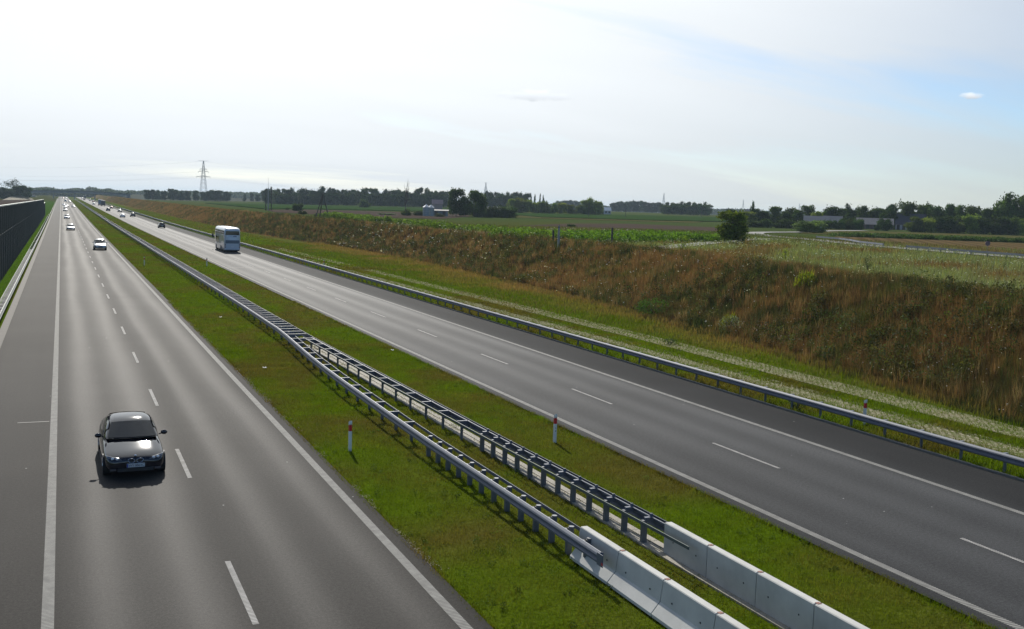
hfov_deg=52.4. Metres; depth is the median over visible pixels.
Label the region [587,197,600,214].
tree
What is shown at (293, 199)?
tree
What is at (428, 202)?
tree
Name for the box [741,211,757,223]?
tree
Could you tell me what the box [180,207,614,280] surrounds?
dry grass
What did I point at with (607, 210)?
house
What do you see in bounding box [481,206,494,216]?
bush
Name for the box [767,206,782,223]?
tree
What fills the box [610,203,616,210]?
tree
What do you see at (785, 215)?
tree
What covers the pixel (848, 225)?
bush
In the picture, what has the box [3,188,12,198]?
tree
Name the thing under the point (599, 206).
tree
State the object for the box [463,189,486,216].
tree
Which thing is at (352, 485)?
gravel
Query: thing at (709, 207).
tree
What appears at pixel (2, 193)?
tree
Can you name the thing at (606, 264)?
wildflowers
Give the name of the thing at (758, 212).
tree
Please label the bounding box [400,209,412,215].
bush
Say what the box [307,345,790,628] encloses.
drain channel
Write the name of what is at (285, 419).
grass
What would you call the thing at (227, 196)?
tree
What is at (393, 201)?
tree
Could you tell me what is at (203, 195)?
tree
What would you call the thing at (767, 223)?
bush
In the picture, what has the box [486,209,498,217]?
bush
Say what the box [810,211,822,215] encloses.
tree
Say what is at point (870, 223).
barn
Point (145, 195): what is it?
tree
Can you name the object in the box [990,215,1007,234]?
bush
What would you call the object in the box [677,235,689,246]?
sapling
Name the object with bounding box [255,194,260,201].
tree
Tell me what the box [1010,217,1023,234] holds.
bush
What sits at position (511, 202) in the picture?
tree
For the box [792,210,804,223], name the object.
tree
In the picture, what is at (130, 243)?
grass
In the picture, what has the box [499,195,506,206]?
tree
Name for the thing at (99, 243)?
car
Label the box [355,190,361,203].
tree
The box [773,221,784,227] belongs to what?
bush
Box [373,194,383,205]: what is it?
tree
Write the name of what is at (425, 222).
maize
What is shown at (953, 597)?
road marking
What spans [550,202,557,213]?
tree
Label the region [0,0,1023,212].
sky
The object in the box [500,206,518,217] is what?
bush
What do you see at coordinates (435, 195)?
tree
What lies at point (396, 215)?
field
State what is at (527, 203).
tree
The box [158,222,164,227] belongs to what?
car
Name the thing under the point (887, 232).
field
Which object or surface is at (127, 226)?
grass
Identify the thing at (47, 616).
road marking
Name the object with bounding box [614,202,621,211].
tree
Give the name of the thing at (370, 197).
tree
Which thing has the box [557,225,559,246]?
fence post
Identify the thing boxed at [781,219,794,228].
bush
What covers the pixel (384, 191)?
tree
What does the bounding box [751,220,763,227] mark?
bush
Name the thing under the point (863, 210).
tree
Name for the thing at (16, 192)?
tree
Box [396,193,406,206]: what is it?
tree
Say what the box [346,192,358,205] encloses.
tree
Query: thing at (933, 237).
crop row
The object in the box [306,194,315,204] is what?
tree
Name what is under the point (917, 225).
bush
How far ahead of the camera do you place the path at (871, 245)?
192.79 m
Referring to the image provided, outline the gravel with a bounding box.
[164,294,438,565]
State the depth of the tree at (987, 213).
398.71 m
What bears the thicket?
on the ground at (448, 547)
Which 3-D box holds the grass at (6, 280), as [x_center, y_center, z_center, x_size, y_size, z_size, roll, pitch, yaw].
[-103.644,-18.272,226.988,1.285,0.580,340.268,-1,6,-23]
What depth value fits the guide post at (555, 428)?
38.87 m
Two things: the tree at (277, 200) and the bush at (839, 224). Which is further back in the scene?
the tree at (277, 200)
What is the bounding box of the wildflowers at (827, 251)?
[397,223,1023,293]
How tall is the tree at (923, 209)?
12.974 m
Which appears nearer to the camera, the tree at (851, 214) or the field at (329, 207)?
the tree at (851, 214)
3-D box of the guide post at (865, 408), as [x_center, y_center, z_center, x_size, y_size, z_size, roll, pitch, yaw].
[15.020,4.199,44.262,0.121,1.195,0.086,-1,6,-23]
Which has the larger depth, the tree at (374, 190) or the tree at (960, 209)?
the tree at (374, 190)
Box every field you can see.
[0,200,31,204]
[207,203,450,211]
[268,210,469,218]
[470,215,699,222]
[515,213,727,221]
[520,223,716,231]
[799,229,1023,237]
[835,236,1023,253]
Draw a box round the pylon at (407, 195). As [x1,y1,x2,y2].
[403,178,409,208]
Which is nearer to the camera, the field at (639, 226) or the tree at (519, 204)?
the field at (639, 226)
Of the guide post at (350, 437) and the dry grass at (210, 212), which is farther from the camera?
the dry grass at (210, 212)
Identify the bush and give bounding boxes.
[291,203,303,210]
[358,198,370,206]
[378,213,395,214]
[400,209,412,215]
[411,210,422,215]
[434,213,444,216]
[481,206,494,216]
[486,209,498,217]
[490,205,505,217]
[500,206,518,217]
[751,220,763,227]
[760,218,773,227]
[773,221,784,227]
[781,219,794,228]
[791,220,828,232]
[821,219,833,228]
[832,220,845,229]
[844,219,854,229]
[852,219,861,229]
[858,218,864,229]
[875,218,894,230]
[903,215,928,232]
[921,216,938,232]
[933,215,956,232]
[945,216,966,233]
[959,213,981,233]
[971,217,993,233]
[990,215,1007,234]
[998,215,1020,234]
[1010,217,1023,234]
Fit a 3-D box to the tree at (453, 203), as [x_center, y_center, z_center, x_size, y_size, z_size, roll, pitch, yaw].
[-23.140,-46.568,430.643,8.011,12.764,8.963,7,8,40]
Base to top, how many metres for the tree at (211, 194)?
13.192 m
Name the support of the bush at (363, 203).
on the field at (329, 207)
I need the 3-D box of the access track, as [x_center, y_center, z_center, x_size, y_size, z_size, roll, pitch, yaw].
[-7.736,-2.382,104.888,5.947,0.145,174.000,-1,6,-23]
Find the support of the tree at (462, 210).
on the ground at (448, 547)
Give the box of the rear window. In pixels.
[226,231,238,234]
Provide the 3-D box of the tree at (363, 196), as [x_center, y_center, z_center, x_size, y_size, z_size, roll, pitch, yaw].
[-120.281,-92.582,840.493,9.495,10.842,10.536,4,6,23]
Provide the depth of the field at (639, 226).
307.04 m
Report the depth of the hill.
785.64 m
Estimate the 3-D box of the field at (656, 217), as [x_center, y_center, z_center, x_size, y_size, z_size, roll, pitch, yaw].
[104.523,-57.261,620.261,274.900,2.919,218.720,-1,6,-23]
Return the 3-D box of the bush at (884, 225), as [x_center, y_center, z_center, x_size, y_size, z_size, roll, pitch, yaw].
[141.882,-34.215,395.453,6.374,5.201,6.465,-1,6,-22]
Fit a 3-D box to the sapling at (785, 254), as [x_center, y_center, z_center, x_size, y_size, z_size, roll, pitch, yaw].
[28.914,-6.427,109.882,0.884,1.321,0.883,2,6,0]
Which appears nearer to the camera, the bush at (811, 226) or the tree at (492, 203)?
the bush at (811, 226)
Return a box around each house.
[432,199,442,209]
[601,207,610,213]
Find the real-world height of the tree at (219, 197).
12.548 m
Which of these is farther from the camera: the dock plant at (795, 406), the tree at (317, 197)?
the tree at (317, 197)
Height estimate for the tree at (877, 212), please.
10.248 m
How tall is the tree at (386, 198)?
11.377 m
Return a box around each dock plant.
[663,338,676,344]
[788,400,805,409]
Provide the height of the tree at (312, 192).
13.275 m
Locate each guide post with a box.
[348,421,351,450]
[553,414,556,442]
[863,400,866,424]
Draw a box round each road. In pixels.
[0,196,492,628]
[76,197,1023,628]
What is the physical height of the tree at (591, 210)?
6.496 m
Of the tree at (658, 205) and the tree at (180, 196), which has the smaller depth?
the tree at (180, 196)
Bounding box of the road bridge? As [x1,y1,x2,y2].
[30,190,130,199]
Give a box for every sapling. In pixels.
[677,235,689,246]
[782,248,789,259]
[863,255,872,269]
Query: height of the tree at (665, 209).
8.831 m
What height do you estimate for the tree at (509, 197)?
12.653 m
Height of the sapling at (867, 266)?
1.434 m
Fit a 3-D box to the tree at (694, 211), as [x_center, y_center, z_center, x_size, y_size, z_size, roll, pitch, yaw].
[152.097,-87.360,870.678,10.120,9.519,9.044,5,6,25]
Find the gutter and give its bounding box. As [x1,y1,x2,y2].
[0,199,57,347]
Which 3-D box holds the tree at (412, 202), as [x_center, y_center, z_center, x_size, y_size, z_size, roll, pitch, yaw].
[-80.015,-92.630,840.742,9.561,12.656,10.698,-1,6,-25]
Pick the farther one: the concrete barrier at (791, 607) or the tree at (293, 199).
the tree at (293, 199)
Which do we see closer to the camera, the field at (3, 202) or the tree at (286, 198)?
the field at (3, 202)
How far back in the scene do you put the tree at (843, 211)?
469.60 m
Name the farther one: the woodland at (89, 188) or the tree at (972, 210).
the woodland at (89, 188)
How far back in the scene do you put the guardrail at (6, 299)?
98.25 m
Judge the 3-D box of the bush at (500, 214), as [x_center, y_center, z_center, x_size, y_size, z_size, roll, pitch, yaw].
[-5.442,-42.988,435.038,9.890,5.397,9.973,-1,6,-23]
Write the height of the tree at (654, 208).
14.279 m
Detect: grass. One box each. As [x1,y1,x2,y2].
[0,215,47,302]
[70,199,145,232]
[100,231,393,352]
[106,196,204,217]
[122,209,410,269]
[167,301,494,627]
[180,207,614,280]
[266,242,1023,428]
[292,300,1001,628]
[323,269,1023,478]
[341,220,1023,297]
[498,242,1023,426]
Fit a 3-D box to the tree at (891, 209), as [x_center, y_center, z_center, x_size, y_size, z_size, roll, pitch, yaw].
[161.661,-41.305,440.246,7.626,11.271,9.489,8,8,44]
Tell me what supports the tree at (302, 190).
on the ground at (448, 547)
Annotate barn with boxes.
[829,216,842,228]
[856,217,893,229]
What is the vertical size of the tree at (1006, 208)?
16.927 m
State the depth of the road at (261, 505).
30.16 m
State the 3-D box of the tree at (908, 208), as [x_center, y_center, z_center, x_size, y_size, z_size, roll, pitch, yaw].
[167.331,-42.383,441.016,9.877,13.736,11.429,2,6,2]
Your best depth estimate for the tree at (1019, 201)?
398.48 m
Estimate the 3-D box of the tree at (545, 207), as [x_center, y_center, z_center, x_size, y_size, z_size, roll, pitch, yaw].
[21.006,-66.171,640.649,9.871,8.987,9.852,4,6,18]
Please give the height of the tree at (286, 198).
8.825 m
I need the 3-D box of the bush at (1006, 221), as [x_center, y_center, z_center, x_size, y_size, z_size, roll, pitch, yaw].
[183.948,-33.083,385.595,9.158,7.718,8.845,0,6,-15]
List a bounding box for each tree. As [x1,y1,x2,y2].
[0,177,21,188]
[0,187,6,199]
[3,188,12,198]
[12,185,21,195]
[17,185,32,197]
[143,189,148,198]
[148,189,154,199]
[154,190,160,199]
[160,191,167,199]
[166,188,173,200]
[171,189,178,200]
[177,190,185,199]
[184,190,190,200]
[192,191,199,200]
[199,192,205,200]
[207,189,216,201]
[214,190,223,201]
[223,191,231,201]
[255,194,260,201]
[260,189,269,203]
[264,194,273,203]
[274,194,284,203]
[281,194,289,204]
[284,189,291,199]
[288,193,298,203]
[298,188,309,201]
[298,194,309,204]
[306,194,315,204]
[310,190,318,204]
[314,193,325,203]
[316,185,325,203]
[319,188,331,199]
[322,193,332,203]
[330,193,340,205]
[336,189,345,202]
[340,195,350,204]
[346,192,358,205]
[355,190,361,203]
[358,193,366,203]
[360,187,371,195]
[365,193,374,205]
[370,187,378,204]
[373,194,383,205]
[375,189,387,201]
[382,193,390,206]
[387,195,398,206]
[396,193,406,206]
[407,189,417,206]
[407,193,417,205]
[414,194,425,206]
[419,187,430,201]
[423,194,431,205]
[431,193,439,201]
[436,191,445,199]
[439,194,449,207]
[446,187,465,215]
[458,195,470,216]
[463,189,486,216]
[476,198,488,215]
[488,195,496,205]
[493,195,501,206]
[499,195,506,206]
[506,195,512,207]
[506,199,516,207]
[513,197,525,212]
[523,199,533,212]
[524,192,530,199]
[529,201,540,212]
[540,200,551,212]
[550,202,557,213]
[557,202,567,213]
[567,204,575,213]
[574,205,583,213]
[579,200,589,213]
[583,206,594,214]
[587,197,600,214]
[594,201,603,214]
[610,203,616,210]
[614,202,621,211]
[618,201,626,211]
[622,201,629,211]
[628,200,634,211]
[633,201,639,211]
[637,200,644,211]
[641,202,647,211]
[646,201,652,212]
[651,202,657,211]
[656,202,662,212]
[661,204,669,214]
[667,205,675,214]
[673,205,680,214]
[680,205,686,214]
[684,205,692,214]
[690,205,698,214]
[695,205,704,214]
[700,205,709,215]
[707,203,712,214]
[714,209,749,242]
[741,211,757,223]
[749,200,754,215]
[753,208,762,221]
[760,209,769,218]
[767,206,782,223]
[776,211,791,220]
[785,207,798,220]
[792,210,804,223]
[800,204,815,220]
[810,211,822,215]
[822,204,842,215]
[839,208,847,217]
[844,203,860,221]
[855,204,869,217]
[868,206,885,217]
[879,213,892,217]
[884,204,901,226]
[895,198,918,215]
[916,201,931,217]
[926,204,943,218]
[940,203,957,217]
[954,205,967,223]
[964,204,981,218]
[979,208,994,226]
[990,192,1023,223]
[1012,194,1023,221]
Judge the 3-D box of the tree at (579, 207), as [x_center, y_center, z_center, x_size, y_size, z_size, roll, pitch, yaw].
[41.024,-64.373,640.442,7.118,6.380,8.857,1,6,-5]
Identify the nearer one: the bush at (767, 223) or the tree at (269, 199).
the bush at (767, 223)
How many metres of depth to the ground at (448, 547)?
33.50 m
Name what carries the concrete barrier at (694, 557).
on the ground at (448, 547)
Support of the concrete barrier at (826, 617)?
on the ground at (448, 547)
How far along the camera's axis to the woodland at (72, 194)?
1524.72 m
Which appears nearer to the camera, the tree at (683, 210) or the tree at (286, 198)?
the tree at (286, 198)
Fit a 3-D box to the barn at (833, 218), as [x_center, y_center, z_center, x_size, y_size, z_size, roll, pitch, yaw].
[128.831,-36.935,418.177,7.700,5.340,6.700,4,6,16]
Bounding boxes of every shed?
[434,209,448,215]
[803,216,828,227]
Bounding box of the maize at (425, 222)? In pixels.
[318,211,589,239]
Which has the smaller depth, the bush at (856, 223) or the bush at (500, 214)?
the bush at (856, 223)
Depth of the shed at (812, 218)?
417.89 m
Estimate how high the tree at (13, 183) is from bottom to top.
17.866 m
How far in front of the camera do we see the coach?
168.51 m
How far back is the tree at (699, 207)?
868.30 m
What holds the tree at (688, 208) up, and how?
on the ground at (448, 547)
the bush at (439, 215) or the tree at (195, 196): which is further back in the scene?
the tree at (195, 196)
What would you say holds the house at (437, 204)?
on the ground at (448, 547)
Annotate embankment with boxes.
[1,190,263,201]
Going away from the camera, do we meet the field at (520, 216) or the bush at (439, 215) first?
the bush at (439, 215)
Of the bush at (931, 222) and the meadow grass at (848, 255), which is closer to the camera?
the meadow grass at (848, 255)
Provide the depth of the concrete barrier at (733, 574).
23.89 m
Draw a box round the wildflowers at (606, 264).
[334,220,1020,409]
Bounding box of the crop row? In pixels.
[828,231,1023,242]
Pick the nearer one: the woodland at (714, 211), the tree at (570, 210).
the tree at (570, 210)
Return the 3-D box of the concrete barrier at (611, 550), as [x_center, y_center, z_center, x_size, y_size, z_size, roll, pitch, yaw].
[2.065,5.812,25.092,0.478,0.848,2.008,-1,6,-23]
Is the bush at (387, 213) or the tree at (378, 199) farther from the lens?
the tree at (378, 199)
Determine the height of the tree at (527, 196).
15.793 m
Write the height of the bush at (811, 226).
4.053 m
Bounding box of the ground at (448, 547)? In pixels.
[0,195,1023,628]
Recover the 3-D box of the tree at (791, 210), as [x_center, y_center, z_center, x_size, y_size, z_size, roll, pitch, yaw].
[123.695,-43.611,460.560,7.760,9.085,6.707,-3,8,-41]
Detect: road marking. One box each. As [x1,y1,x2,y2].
[41,204,60,628]
[68,198,472,628]
[70,212,1023,623]
[96,202,1023,514]
[105,211,1023,628]
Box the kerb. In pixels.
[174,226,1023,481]
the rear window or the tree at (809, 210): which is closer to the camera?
the rear window
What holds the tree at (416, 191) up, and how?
on the ground at (448, 547)
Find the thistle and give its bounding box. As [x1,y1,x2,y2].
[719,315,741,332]
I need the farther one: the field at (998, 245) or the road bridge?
the road bridge
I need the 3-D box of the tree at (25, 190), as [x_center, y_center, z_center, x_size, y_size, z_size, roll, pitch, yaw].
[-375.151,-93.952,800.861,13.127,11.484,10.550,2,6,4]
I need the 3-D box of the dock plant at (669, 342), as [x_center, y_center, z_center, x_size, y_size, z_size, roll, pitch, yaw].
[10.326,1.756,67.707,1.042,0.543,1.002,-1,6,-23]
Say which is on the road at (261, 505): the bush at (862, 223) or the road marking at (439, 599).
the road marking at (439, 599)
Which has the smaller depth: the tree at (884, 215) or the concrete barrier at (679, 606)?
the concrete barrier at (679, 606)
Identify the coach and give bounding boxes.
[212,226,239,250]
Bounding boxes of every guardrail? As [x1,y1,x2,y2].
[0,202,55,318]
[75,199,603,567]
[76,199,688,549]
[93,199,1023,471]
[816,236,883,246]
[906,245,1023,257]
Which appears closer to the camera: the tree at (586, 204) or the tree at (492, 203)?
the tree at (586, 204)
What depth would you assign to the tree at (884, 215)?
439.42 m
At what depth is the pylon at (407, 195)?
430.72 m
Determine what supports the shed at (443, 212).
on the ground at (448, 547)
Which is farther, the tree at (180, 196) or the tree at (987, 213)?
the tree at (180, 196)
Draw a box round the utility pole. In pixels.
[316,192,327,215]
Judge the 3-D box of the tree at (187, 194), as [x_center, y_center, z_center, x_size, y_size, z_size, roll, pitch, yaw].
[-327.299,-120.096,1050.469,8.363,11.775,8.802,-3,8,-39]
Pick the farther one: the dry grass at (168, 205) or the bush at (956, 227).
the dry grass at (168, 205)
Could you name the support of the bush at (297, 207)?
on the field at (396, 215)
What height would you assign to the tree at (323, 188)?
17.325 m
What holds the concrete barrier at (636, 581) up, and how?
on the ground at (448, 547)
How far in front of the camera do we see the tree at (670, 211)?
868.47 m
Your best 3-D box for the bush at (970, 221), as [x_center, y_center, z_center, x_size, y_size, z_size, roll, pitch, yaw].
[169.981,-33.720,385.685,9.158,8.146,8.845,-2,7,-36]
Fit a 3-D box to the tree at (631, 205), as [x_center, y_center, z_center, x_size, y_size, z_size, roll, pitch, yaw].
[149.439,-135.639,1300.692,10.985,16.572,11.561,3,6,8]
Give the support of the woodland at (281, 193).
on the ground at (448, 547)
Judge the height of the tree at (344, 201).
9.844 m
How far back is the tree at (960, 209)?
419.74 m
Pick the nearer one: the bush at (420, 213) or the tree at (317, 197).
the bush at (420, 213)
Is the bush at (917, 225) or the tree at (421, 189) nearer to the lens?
the bush at (917, 225)
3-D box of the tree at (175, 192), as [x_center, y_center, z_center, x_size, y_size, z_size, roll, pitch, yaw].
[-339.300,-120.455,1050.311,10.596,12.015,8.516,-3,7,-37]
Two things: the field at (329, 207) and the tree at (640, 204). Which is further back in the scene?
the tree at (640, 204)
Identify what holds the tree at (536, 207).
on the ground at (448, 547)
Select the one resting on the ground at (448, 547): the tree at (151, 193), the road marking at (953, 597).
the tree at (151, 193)
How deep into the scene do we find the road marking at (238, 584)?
28.39 m
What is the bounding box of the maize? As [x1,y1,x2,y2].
[488,227,728,242]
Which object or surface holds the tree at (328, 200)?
on the ground at (448, 547)
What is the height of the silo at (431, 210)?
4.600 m
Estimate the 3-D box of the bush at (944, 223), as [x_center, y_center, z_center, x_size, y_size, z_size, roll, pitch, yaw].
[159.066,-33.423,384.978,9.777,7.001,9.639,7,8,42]
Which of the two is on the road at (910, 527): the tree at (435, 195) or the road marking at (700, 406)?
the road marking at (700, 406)
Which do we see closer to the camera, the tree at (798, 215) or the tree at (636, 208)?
the tree at (798, 215)
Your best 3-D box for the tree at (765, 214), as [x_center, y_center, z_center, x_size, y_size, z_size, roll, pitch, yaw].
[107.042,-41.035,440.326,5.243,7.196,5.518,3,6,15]
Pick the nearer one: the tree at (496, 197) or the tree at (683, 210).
the tree at (683, 210)
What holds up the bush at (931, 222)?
on the ground at (448, 547)
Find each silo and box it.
[423,204,429,215]
[429,205,433,215]
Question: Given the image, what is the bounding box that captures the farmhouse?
[895,213,926,230]
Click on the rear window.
(227, 232)
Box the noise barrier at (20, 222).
[0,199,44,281]
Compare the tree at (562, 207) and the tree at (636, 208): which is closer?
the tree at (562, 207)
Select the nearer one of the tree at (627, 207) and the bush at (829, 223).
the bush at (829, 223)
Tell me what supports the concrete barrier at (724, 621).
on the ground at (448, 547)
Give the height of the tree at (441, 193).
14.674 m
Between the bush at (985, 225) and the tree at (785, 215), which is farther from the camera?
the tree at (785, 215)
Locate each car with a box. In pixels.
[66,224,74,229]
[93,239,107,249]
[95,411,166,474]
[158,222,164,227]
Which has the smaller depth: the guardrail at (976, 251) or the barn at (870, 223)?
the guardrail at (976, 251)
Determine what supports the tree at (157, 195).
on the ground at (448, 547)
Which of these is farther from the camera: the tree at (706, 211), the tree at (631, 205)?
the tree at (631, 205)
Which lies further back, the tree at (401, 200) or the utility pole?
the tree at (401, 200)
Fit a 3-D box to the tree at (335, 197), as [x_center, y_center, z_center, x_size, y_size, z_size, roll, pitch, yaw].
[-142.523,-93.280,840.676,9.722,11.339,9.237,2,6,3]
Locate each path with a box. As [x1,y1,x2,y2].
[660,238,769,248]
[749,230,1021,257]
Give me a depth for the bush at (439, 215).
397.68 m
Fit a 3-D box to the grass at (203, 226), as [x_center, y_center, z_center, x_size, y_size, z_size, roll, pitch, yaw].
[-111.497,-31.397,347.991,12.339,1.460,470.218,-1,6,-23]
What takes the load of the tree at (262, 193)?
on the ground at (448, 547)
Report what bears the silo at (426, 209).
on the ground at (448, 547)
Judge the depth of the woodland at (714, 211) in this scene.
1958.45 m
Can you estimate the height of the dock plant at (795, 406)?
0.628 m
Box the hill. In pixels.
[3,196,33,199]
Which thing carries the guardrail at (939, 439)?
on the ground at (448, 547)
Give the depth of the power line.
1423.63 m
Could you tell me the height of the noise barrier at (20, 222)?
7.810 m
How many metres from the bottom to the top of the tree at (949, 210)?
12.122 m
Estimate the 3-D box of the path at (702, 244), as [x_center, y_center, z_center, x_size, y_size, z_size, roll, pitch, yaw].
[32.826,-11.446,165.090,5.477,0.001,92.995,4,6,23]
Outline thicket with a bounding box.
[634,297,671,314]
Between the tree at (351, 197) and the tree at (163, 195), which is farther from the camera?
the tree at (163, 195)
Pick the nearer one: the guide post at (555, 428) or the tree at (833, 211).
the guide post at (555, 428)
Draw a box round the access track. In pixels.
[270,248,1023,457]
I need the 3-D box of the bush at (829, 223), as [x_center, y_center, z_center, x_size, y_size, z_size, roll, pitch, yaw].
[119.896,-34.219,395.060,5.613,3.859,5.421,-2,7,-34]
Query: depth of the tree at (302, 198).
838.22 m
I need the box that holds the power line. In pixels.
[1,161,479,192]
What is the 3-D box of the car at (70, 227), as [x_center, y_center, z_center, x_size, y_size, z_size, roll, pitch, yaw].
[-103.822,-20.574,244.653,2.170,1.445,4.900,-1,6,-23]
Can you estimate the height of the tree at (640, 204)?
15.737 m
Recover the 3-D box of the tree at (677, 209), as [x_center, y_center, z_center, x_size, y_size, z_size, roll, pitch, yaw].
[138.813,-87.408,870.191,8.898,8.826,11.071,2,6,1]
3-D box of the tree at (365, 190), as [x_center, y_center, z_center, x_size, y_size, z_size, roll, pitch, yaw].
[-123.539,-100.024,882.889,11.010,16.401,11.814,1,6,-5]
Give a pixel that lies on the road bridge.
(74, 192)
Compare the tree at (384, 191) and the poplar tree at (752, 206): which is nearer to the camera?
the poplar tree at (752, 206)
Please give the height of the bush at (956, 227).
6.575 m
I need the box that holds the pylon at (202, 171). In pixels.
[196,160,208,195]
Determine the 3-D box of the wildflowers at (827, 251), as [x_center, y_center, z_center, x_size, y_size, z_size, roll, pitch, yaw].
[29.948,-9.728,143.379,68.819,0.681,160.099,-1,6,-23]
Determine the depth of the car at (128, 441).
32.95 m
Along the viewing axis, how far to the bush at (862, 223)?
399.50 m
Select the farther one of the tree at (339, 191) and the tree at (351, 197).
the tree at (339, 191)
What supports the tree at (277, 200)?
on the ground at (448, 547)
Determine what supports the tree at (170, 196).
on the ground at (448, 547)
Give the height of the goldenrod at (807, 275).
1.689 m
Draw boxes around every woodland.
[6,186,260,196]
[15,188,134,196]
[231,193,804,215]
[272,192,421,206]
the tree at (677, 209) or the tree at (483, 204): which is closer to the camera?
the tree at (483, 204)
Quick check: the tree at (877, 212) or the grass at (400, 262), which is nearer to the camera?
the grass at (400, 262)
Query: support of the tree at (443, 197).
on the ground at (448, 547)
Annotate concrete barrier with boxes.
[570,526,625,584]
[608,551,670,616]
[652,579,723,628]
[663,522,713,576]
[706,545,762,605]
[714,613,748,628]
[755,572,821,628]
[813,603,868,628]
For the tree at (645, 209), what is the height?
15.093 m
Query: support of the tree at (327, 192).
on the ground at (448, 547)
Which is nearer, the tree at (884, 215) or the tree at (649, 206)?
the tree at (884, 215)
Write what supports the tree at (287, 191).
on the ground at (448, 547)
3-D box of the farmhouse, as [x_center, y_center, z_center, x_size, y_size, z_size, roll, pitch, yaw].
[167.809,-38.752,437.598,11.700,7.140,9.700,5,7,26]
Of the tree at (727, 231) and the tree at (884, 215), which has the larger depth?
the tree at (884, 215)
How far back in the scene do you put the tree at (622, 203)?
1297.68 m

